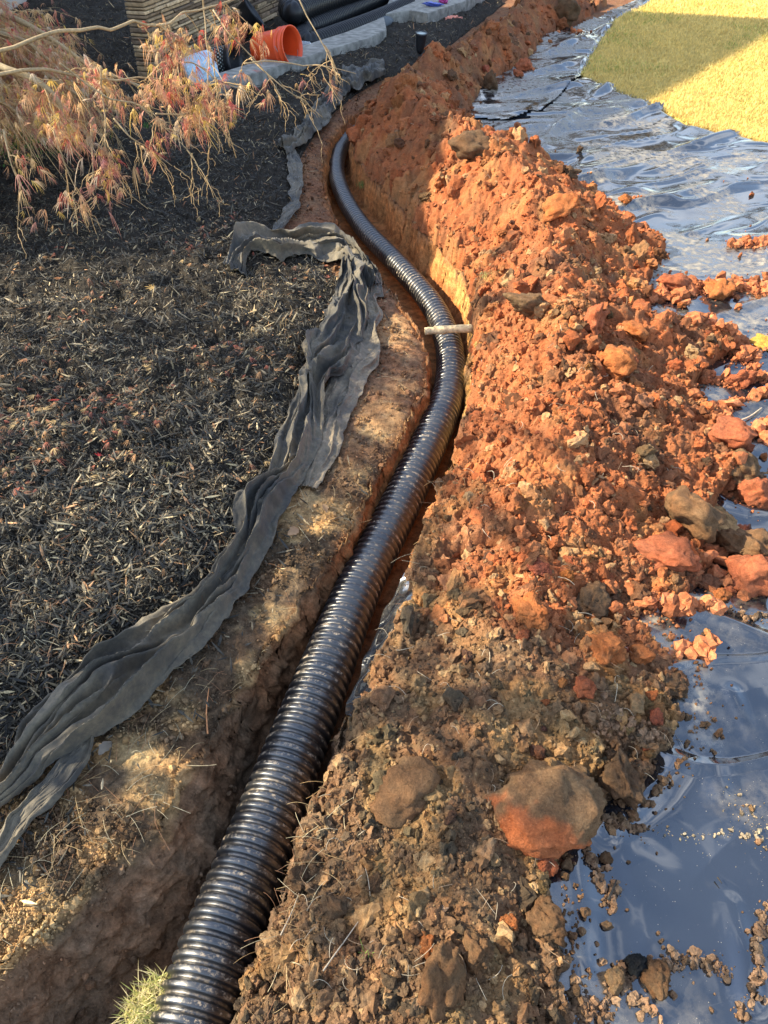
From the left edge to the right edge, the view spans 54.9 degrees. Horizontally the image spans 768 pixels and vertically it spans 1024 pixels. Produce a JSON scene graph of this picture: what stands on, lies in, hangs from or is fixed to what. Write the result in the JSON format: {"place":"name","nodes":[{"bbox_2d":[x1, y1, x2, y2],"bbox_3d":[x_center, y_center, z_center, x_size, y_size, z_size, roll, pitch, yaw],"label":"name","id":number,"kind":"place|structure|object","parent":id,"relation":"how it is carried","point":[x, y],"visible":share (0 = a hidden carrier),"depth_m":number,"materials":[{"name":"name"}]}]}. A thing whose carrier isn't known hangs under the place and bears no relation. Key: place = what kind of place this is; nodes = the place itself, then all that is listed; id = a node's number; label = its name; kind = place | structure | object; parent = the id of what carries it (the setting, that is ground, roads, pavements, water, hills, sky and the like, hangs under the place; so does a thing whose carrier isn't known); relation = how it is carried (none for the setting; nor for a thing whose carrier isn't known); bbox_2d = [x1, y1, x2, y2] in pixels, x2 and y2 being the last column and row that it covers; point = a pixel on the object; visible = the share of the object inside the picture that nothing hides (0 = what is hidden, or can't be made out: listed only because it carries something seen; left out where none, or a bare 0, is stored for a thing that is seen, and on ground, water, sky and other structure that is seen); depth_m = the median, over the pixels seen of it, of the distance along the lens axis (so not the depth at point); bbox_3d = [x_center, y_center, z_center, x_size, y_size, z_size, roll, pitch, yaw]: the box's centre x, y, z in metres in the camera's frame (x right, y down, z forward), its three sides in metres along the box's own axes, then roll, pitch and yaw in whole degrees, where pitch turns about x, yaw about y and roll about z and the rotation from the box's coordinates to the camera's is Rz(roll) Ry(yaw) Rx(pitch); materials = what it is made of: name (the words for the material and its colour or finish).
{"place":"outdoors","nodes":[
{"label":"outdoors","id":0,"kind":"place"},
{"bbox_2d":[0,0,767,1023],"bbox_3d":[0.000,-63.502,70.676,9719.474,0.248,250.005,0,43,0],"label":"ground","id":1,"kind":"structure","parent":0,"point":[160,870],"depth_m":1.93,"materials":[{"name":"soil"}]},
{"bbox_2d":[1,0,26,9],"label":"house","id":2,"kind":"structure","parent":1,"relation":"on","point":[18,1],"depth_m":8.69,"materials":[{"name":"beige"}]},
{"bbox_2d":[0,735,93,867],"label":"landscape fabric","id":3,"kind":"object","parent":1,"relation":"on","point":[47,792],"visible":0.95,"depth_m":1.68,"materials":[{"name":"fabric"}]},
{"bbox_2d":[98,741,111,754],"bbox_3d":[-0.671,0.566,1.782,0.030,0.010,0.045,24,36,9],"label":"dry leaf","id":4,"kind":"object","parent":1,"relation":"on","point":[104,746],"visible":1,"depth_m":1.78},
{"bbox_2d":[110,963,170,1023],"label":"grass tuft","id":5,"kind":"object","parent":1,"relation":"on","point":[147,1003],"visible":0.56,"depth_m":1.49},
{"bbox_2d":[0,253,369,806],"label":"landscape fabric","id":6,"kind":"object","parent":1,"relation":"on","point":[104,687],"visible":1,"depth_m":2.05,"materials":[{"name":"fabric"}]},
{"bbox_2d":[124,0,278,79],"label":"stacked stone wall","id":7,"kind":"structure","parent":1,"relation":"on","point":[150,11],"depth_m":6.43,"materials":[{"name":"stone"}]},
{"bbox_2d":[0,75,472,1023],"bbox_3d":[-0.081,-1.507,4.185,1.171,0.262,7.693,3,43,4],"label":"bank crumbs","id":8,"kind":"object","parent":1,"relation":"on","point":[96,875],"visible":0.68,"depth_m":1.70,"materials":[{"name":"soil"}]},
{"bbox_2d":[0,0,505,904],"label":"mulch bed","id":9,"kind":"object","parent":1,"relation":"on","point":[254,136],"visible":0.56,"depth_m":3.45,"materials":[{"name":"wood"}]},
{"bbox_2d":[0,117,115,183],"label":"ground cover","id":10,"kind":"object","parent":9,"relation":"on","point":[13,149],"visible":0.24,"depth_m":4.83,"materials":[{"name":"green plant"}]},
{"bbox_2d":[0,197,330,521],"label":"leaf litter","id":11,"kind":"object","parent":9,"relation":"on","point":[89,414],"visible":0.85,"depth_m":2.69,"materials":[{"name":"plant"}]},
{"bbox_2d":[0,0,355,254],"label":"japanese maple","id":12,"kind":"object","parent":9,"relation":"on","point":[39,65],"visible":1,"depth_m":2.94,"materials":[{"name":"orange plant"}]},
{"bbox_2d":[183,50,220,87],"bbox_3d":[-1.495,-3.606,6.059,0.261,0.279,0.285,-25,47,-5],"label":"plastic bundle","id":13,"kind":"object","parent":9,"relation":"on","point":[188,67],"visible":0.42,"depth_m":5.95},
{"bbox_2d":[208,42,243,72],"bbox_3d":[-1.379,-3.874,6.362,0.240,0.270,0.270,5,43,16],"label":"perforated pot","id":14,"kind":"object","parent":9,"relation":"on","point":[225,61],"visible":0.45,"depth_m":6.28,"materials":[{"name":"black plastic"}]},
{"bbox_2d":[231,0,264,36],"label":"nursery pot","id":15,"kind":"object","parent":9,"relation":"on","point":[248,14],"visible":0.61,"depth_m":7.24,"materials":[{"name":"black plastic"}]},
{"bbox_2d":[250,25,302,61],"bbox_3d":[-0.955,-4.076,6.493,0.374,0.306,0.316,12,43,27],"label":"orange bucket","id":16,"kind":"object","parent":9,"relation":"on","point":[281,42],"visible":0.73,"depth_m":6.43,"materials":[{"name":"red plastic"}]},
{"bbox_2d":[278,0,358,24],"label":"spare pipe","id":17,"kind":"object","parent":9,"relation":"on","point":[291,12],"visible":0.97,"depth_m":7.20,"materials":[{"name":"black plastic"}]},
{"bbox_2d":[279,58,385,153],"bbox_3d":[-0.423,-3.225,5.719,0.323,0.163,2.541,11,44,12],"label":"landscape fabric","id":18,"kind":"object","parent":9,"relation":"on","point":[372,69],"visible":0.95,"depth_m":5.75,"materials":[{"name":"fabric"}]},
{"bbox_2d":[288,0,388,30],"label":"spare pipe","id":19,"kind":"object","parent":9,"relation":"on","point":[340,14],"visible":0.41,"depth_m":7.82,"materials":[{"name":"black plastic"}]},
{"bbox_2d":[296,0,414,42],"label":"spare pipe","id":20,"kind":"object","parent":9,"relation":"on","point":[307,33],"visible":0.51,"depth_m":7.45,"materials":[{"name":"black plastic"}]},
{"bbox_2d":[378,16,393,25],"bbox_3d":[0.039,-5.348,8.066,0.140,0.140,0.600,15,45,15],"label":"pipe offcut","id":21,"kind":"object","parent":9,"relation":"on","point":[389,20],"visible":0.19,"depth_m":7.94,"materials":[{"name":"grey plastic"}]},
{"bbox_2d":[415,30,426,56],"bbox_3d":[0.338,-4.329,6.887,0.108,0.240,0.108,2,50,-2],"label":"landscape light","id":22,"kind":"object","parent":9,"relation":"on","point":[421,35],"visible":0.94,"depth_m":6.82,"materials":[{"name":"black plastic"}]},
{"bbox_2d":[272,139,303,229],"bbox_3d":[-0.579,-2.026,4.511,0.171,0.083,1.559,-3,43,-3],"label":"landscape fabric","id":23,"kind":"object","parent":1,"relation":"on","point":[295,175],"visible":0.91,"depth_m":4.50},
{"bbox_2d":[288,526,298,534],"bbox_3d":[-0.282,0.059,2.317,0.032,0.011,0.048,51,45,8],"label":"dry leaf","id":24,"kind":"object","parent":1,"relation":"on","point":[293,530],"visible":1,"depth_m":2.31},
{"bbox_2d":[216,17,386,95],"bbox_3d":[-0.575,-4.253,6.896,0.400,0.155,3.036,21,47,21],"label":"edging","id":25,"kind":"object","parent":1,"relation":"on","point":[373,33],"visible":0.48,"depth_m":6.69,"materials":[{"name":"concrete"}]},
{"bbox_2d":[223,221,380,290],"bbox_3d":[-0.392,-1.304,3.782,0.759,0.307,0.716,0,43,0],"label":"landscape fabric","id":26,"kind":"object","parent":1,"relation":"on","point":[326,242],"visible":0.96,"depth_m":3.75,"materials":[{"name":"fabric"}]},
{"bbox_2d":[150,125,465,1023],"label":"corrugated pipe","id":27,"kind":"object","parent":1,"relation":"on","point":[230,913],"visible":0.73,"depth_m":1.93,"materials":[{"name":"plastic"}]},
{"bbox_2d":[424,324,472,334],"bbox_3d":[0.290,-0.813,3.301,0.218,0.042,0.042,-3,43,-3],"label":"wooden stick","id":28,"kind":"object","parent":27,"relation":"on","point":[459,328],"visible":1,"depth_m":3.29,"materials":[{"name":"beige wood"}]},
{"bbox_2d":[300,272,383,488],"bbox_3d":[-0.118,-0.656,3.172,0.214,0.146,1.799,4,43,4],"label":"landscape fabric","id":29,"kind":"object","parent":1,"relation":"on","point":[347,385],"visible":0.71,"depth_m":2.90,"materials":[{"name":"fabric"}]},
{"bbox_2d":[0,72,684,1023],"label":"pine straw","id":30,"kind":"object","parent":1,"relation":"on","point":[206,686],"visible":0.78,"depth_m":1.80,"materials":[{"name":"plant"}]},
{"bbox_2d":[241,0,745,1023],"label":"clay spoil heap","id":31,"kind":"object","parent":1,"relation":"on","point":[365,146],"visible":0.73,"depth_m":2.31,"materials":[{"name":"soil"}]},
{"bbox_2d":[323,922,357,970],"bbox_3d":[-0.072,0.806,1.398,0.003,0.013,0.135,26,49,25],"label":"twig","id":32,"kind":"object","parent":31,"relation":"on","point":[325,967],"visible":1,"depth_m":1.38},
{"bbox_2d":[366,871,382,893],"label":"clay clod","id":33,"kind":"object","parent":31,"relation":"on","point":[375,881],"visible":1,"depth_m":1.46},
{"bbox_2d":[345,573,412,716],"bbox_3d":[0.016,0.373,2.025,0.134,0.093,0.503,13,44,13],"label":"plastic flap","id":34,"kind":"object","parent":31,"relation":"on","point":[399,598],"visible":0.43,"depth_m":2.06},
{"bbox_2d":[369,755,439,828],"bbox_3d":[0.046,0.612,1.609,0.151,0.090,0.159,2,56,11],"label":"clay clod","id":35,"kind":"object","parent":31,"relation":"on","point":[408,784],"visible":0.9,"depth_m":1.58,"materials":[{"name":"soil"}]},
{"bbox_2d":[418,192,430,201],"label":"clay clod","id":36,"kind":"object","parent":31,"relation":"on","point":[423,196],"visible":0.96,"depth_m":4.11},
{"bbox_2d":[419,931,433,959],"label":"clay clod","id":37,"kind":"object","parent":31,"relation":"on","point":[426,942],"visible":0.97,"depth_m":1.36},
{"bbox_2d":[417,937,466,1022],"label":"clay clod","id":38,"kind":"object","parent":31,"relation":"on","point":[442,991],"visible":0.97,"depth_m":1.29,"materials":[{"name":"soil"}]},
{"bbox_2d":[444,810,456,825],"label":"clay clod","id":39,"kind":"object","parent":31,"relation":"on","point":[450,818],"visible":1,"depth_m":1.53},
{"bbox_2d":[447,68,457,80],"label":"clay clod","id":40,"kind":"object","parent":31,"relation":"on","point":[452,75],"visible":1,"depth_m":5.59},
{"bbox_2d":[460,668,469,678],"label":"clay clod","id":41,"kind":"object","parent":31,"relation":"on","point":[465,673],"visible":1,"depth_m":1.80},
{"bbox_2d":[461,649,473,663],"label":"clay clod","id":42,"kind":"object","parent":31,"relation":"on","point":[468,656],"visible":0.98,"depth_m":1.85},
{"bbox_2d":[448,129,489,159],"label":"clay clod","id":43,"kind":"object","parent":31,"relation":"on","point":[470,144],"visible":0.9,"depth_m":3.98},
{"bbox_2d":[461,926,494,977],"bbox_3d":[0.162,0.811,1.374,0.090,0.061,0.071,34,53,31],"label":"clay clod","id":44,"kind":"object","parent":31,"relation":"on","point":[479,948],"visible":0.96,"depth_m":1.36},
{"bbox_2d":[233,0,738,1023],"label":"soil crumbs","id":45,"kind":"object","parent":31,"relation":"on","point":[363,992],"visible":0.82,"depth_m":1.88,"materials":[{"name":"soil"}]},
{"bbox_2d":[483,69,497,89],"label":"clay clod","id":46,"kind":"object","parent":31,"relation":"on","point":[490,81],"visible":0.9,"depth_m":6.05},
{"bbox_2d":[494,229,507,235],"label":"clay clod","id":47,"kind":"object","parent":31,"relation":"on","point":[500,232],"visible":0.91,"depth_m":3.55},
{"bbox_2d":[494,936,512,953],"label":"clay clod","id":48,"kind":"object","parent":31,"relation":"on","point":[503,944],"visible":1,"depth_m":1.38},
{"bbox_2d":[498,913,517,930],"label":"clay clod","id":49,"kind":"object","parent":31,"relation":"on","point":[510,919],"visible":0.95,"depth_m":1.42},
{"bbox_2d":[515,629,529,639],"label":"clay clod","id":50,"kind":"object","parent":31,"relation":"on","point":[522,634],"visible":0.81,"depth_m":1.87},
{"bbox_2d":[517,342,528,355],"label":"clay clod","id":51,"kind":"object","parent":31,"relation":"on","point":[522,348],"visible":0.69,"depth_m":2.76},
{"bbox_2d":[503,292,547,316],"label":"clay clod","id":52,"kind":"object","parent":31,"relation":"on","point":[525,304],"visible":0.78,"depth_m":2.84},
{"bbox_2d":[512,590,548,630],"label":"clay clod","id":53,"kind":"object","parent":31,"relation":"on","point":[530,609],"visible":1,"depth_m":1.87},
{"bbox_2d":[529,744,545,760],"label":"clay clod","id":54,"kind":"object","parent":31,"relation":"on","point":[537,751],"visible":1,"depth_m":1.69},
{"bbox_2d":[527,557,551,576],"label":"clay clod","id":55,"kind":"object","parent":31,"relation":"on","point":[538,567],"visible":1,"depth_m":1.99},
{"bbox_2d":[536,880,546,894],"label":"clay clod","id":56,"kind":"object","parent":31,"relation":"on","point":[542,888],"visible":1,"depth_m":1.49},
{"bbox_2d":[482,758,606,858],"bbox_3d":[0.347,0.645,1.615,0.265,0.194,0.223,-6,49,-14],"label":"soil boulder","id":57,"kind":"object","parent":31,"relation":"on","point":[543,809],"visible":0.91,"depth_m":1.54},
{"bbox_2d":[525,895,567,947],"bbox_3d":[0.319,0.802,1.438,0.076,0.070,0.097,-37,48,-8],"label":"clay clod","id":58,"kind":"object","parent":31,"relation":"on","point":[545,919],"visible":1,"depth_m":1.42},
{"bbox_2d":[540,644,552,656],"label":"clay clod","id":59,"kind":"object","parent":31,"relation":"on","point":[546,650],"visible":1,"depth_m":1.85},
{"bbox_2d":[537,858,558,876],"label":"clay clod","id":60,"kind":"object","parent":31,"relation":"on","point":[545,865],"visible":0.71,"depth_m":1.53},
{"bbox_2d":[542,193,580,221],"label":"clay clod","id":61,"kind":"object","parent":31,"relation":"on","point":[557,205],"visible":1,"depth_m":3.48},
{"bbox_2d":[558,677,567,687],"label":"clay clod","id":62,"kind":"object","parent":31,"relation":"on","point":[562,682],"visible":1,"depth_m":1.79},
{"bbox_2d":[559,569,573,581],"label":"clay clod","id":63,"kind":"object","parent":31,"relation":"on","point":[567,574],"visible":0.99,"depth_m":1.99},
{"bbox_2d":[555,0,580,26],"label":"clay clod","id":64,"kind":"object","parent":31,"relation":"on","point":[569,10],"visible":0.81,"depth_m":7.92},
{"bbox_2d":[563,165,581,178],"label":"clay clod","id":65,"kind":"object","parent":31,"relation":"on","point":[570,171],"visible":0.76,"depth_m":4.07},
{"bbox_2d":[572,675,596,698],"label":"clay clod","id":66,"kind":"object","parent":31,"relation":"on","point":[584,687],"visible":1,"depth_m":1.77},
{"bbox_2d":[576,581,611,618],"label":"clay clod","id":67,"kind":"object","parent":31,"relation":"on","point":[594,598],"visible":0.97,"depth_m":1.98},
{"bbox_2d":[584,302,608,334],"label":"clay clod","id":68,"kind":"object","parent":31,"relation":"on","point":[595,316],"visible":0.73,"depth_m":2.73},
{"bbox_2d":[590,480,614,497],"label":"clay clod","id":69,"kind":"object","parent":31,"relation":"on","point":[607,489],"visible":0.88,"depth_m":2.17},
{"bbox_2d":[583,631,626,665],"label":"clay clod","id":70,"kind":"object","parent":31,"relation":"on","point":[607,648],"visible":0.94,"depth_m":1.85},
{"bbox_2d":[599,344,636,379],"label":"clay clod","id":71,"kind":"object","parent":31,"relation":"on","point":[619,362],"visible":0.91,"depth_m":2.58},
{"bbox_2d":[598,748,645,811],"bbox_3d":[0.540,0.603,1.668,0.102,0.116,0.109,12,44,12],"label":"clay clod","id":72,"kind":"object","parent":31,"relation":"on","point":[618,777],"visible":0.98,"depth_m":1.64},
{"bbox_2d":[622,320,648,342],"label":"clay clod","id":73,"kind":"object","parent":31,"relation":"on","point":[638,331],"visible":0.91,"depth_m":2.86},
{"bbox_2d":[629,692,644,715],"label":"clay clod","id":74,"kind":"object","parent":31,"relation":"on","point":[637,701],"visible":0.99,"depth_m":1.76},
{"bbox_2d":[629,644,655,664],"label":"clay clod","id":75,"kind":"object","parent":31,"relation":"on","point":[641,654],"visible":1,"depth_m":1.87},
{"bbox_2d":[635,444,656,460],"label":"clay clod","id":76,"kind":"object","parent":31,"relation":"on","point":[644,450],"visible":0.98,"depth_m":2.31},
{"bbox_2d":[644,696,654,710],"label":"clay clod","id":77,"kind":"object","parent":31,"relation":"on","point":[648,703],"visible":0.46,"depth_m":1.78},
{"bbox_2d":[643,749,655,758],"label":"clay clod","id":78,"kind":"object","parent":31,"relation":"on","point":[650,754],"visible":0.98,"depth_m":1.71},
{"bbox_2d":[645,690,657,700],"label":"clay clod","id":79,"kind":"object","parent":31,"relation":"on","point":[651,695],"visible":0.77,"depth_m":1.81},
{"bbox_2d":[644,699,665,717],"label":"clay clod","id":80,"kind":"object","parent":31,"relation":"on","point":[661,705],"visible":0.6,"depth_m":1.78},
{"bbox_2d":[649,492,660,503],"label":"clay clod","id":81,"kind":"object","parent":31,"relation":"on","point":[654,498],"visible":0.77,"depth_m":2.25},
{"bbox_2d":[650,708,663,725],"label":"clay clod","id":82,"kind":"object","parent":31,"relation":"on","point":[656,717],"visible":1,"depth_m":1.75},
{"bbox_2d":[633,530,702,571],"bbox_3d":[0.810,0.126,2.110,0.183,0.088,0.152,-17,46,-18],"label":"clay clod","id":83,"kind":"object","parent":31,"relation":"on","point":[670,550],"visible":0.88,"depth_m":2.09,"materials":[{"name":"soil"}]},
{"bbox_2d":[664,358,684,369],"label":"clay clod","id":84,"kind":"object","parent":31,"relation":"on","point":[676,364],"visible":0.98,"depth_m":2.82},
{"bbox_2d":[664,485,725,543],"bbox_3d":[0.916,-0.001,2.193,0.125,0.129,0.194,-34,53,-31],"label":"clay clod","id":85,"kind":"object","parent":31,"relation":"on","point":[696,516],"visible":0.93,"depth_m":2.15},
{"bbox_2d":[706,347,714,356],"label":"clay clod","id":86,"kind":"object","parent":31,"relation":"on","point":[710,352],"visible":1,"depth_m":2.96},
{"bbox_2d":[706,335,717,342],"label":"clay clod","id":87,"kind":"object","parent":31,"relation":"on","point":[711,338],"visible":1,"depth_m":2.98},
{"bbox_2d":[707,415,757,448],"bbox_3d":[1.181,-0.268,2.519,0.138,0.088,0.162,-36,55,-28],"label":"clay clod","id":88,"kind":"object","parent":31,"relation":"on","point":[730,432],"visible":0.9,"depth_m":2.49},
{"bbox_2d":[730,448,760,484],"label":"clay clod","id":89,"kind":"object","parent":31,"relation":"on","point":[750,469],"visible":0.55,"depth_m":2.43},
{"bbox_2d":[471,0,649,118],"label":"plastic sheet","id":90,"kind":"object","parent":1,"relation":"on","point":[559,62],"visible":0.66,"depth_m":6.49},
{"bbox_2d":[513,68,523,76],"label":"clay clod","id":91,"kind":"object","parent":90,"relation":"on","point":[517,72],"visible":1,"depth_m":6.35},
{"bbox_2d":[515,57,532,70],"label":"clay clod","id":92,"kind":"object","parent":90,"relation":"on","point":[524,64],"visible":0.95,"depth_m":6.51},
{"bbox_2d":[473,27,767,1023],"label":"scattered soil crumbs","id":93,"kind":"object","parent":1,"relation":"on","point":[701,647],"visible":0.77,"depth_m":1.84,"materials":[{"name":"soil"}]},
{"bbox_2d":[656,273,690,290],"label":"clay clod","id":94,"kind":"object","parent":93,"relation":"on","point":[672,282],"visible":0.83,"depth_m":3.43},
{"bbox_2d":[724,554,767,597],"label":"clay clod","id":95,"kind":"object","parent":93,"relation":"on","point":[748,572],"visible":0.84,"depth_m":2.08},
{"bbox_2d":[474,76,767,1023],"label":"plastic sheet","id":96,"kind":"object","parent":1,"relation":"on","point":[694,186],"visible":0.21,"depth_m":1.83,"materials":[{"name":"plastic"}]},
{"bbox_2d":[598,851,613,863],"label":"clay clod","id":97,"kind":"object","parent":96,"relation":"on","point":[605,857],"visible":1,"depth_m":1.58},
{"bbox_2d":[604,965,624,996],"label":"clay clod","id":98,"kind":"object","parent":96,"relation":"on","point":[614,976],"visible":1,"depth_m":1.41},
{"bbox_2d":[618,194,632,203],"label":"clay clod","id":99,"kind":"object","parent":96,"relation":"on","point":[625,198],"visible":1,"depth_m":4.23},
{"bbox_2d":[625,953,647,977],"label":"clay clod","id":100,"kind":"object","parent":96,"relation":"on","point":[636,964],"visible":1,"depth_m":1.42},
{"bbox_2d":[640,955,670,1000],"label":"clay clod","id":101,"kind":"object","parent":96,"relation":"on","point":[655,979],"visible":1,"depth_m":1.40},
{"bbox_2d":[666,670,689,699],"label":"clay clod","id":102,"kind":"object","parent":96,"relation":"on","point":[677,687],"visible":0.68,"depth_m":1.85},
{"bbox_2d":[702,278,735,299],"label":"clay clod","id":103,"kind":"object","parent":96,"relation":"on","point":[724,289],"visible":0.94,"depth_m":3.40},
{"bbox_2d":[713,587,732,601],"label":"clay clod","id":104,"kind":"object","parent":96,"relation":"on","point":[723,594],"visible":0.93,"depth_m":2.07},
{"bbox_2d":[711,528,767,556],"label":"clay clod","id":105,"kind":"object","parent":96,"relation":"on","point":[751,542],"visible":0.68,"depth_m":2.19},
{"bbox_2d":[725,369,757,388],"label":"clay clod","id":106,"kind":"object","parent":96,"relation":"on","point":[744,378],"visible":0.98,"depth_m":2.88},
{"bbox_2d":[737,477,767,509],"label":"clay clod","id":107,"kind":"object","parent":96,"relation":"on","point":[753,492],"visible":0.94,"depth_m":2.40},
{"bbox_2d":[749,333,767,350],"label":"clay clod","id":108,"kind":"object","parent":96,"relation":"on","point":[759,340],"visible":0.94,"depth_m":3.07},
{"bbox_2d":[386,0,484,23],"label":"path","id":109,"kind":"structure","parent":0,"point":[420,11],"depth_m":8.18,"materials":[{"name":"concrete"}]},
{"bbox_2d":[422,1,444,6],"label":"wrapper","id":110,"kind":"object","parent":109,"relation":"on","point":[432,4],"visible":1,"depth_m":8.24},
{"bbox_2d":[579,0,767,141],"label":"lawn","id":111,"kind":"structure","parent":0,"point":[684,122],"depth_m":7.19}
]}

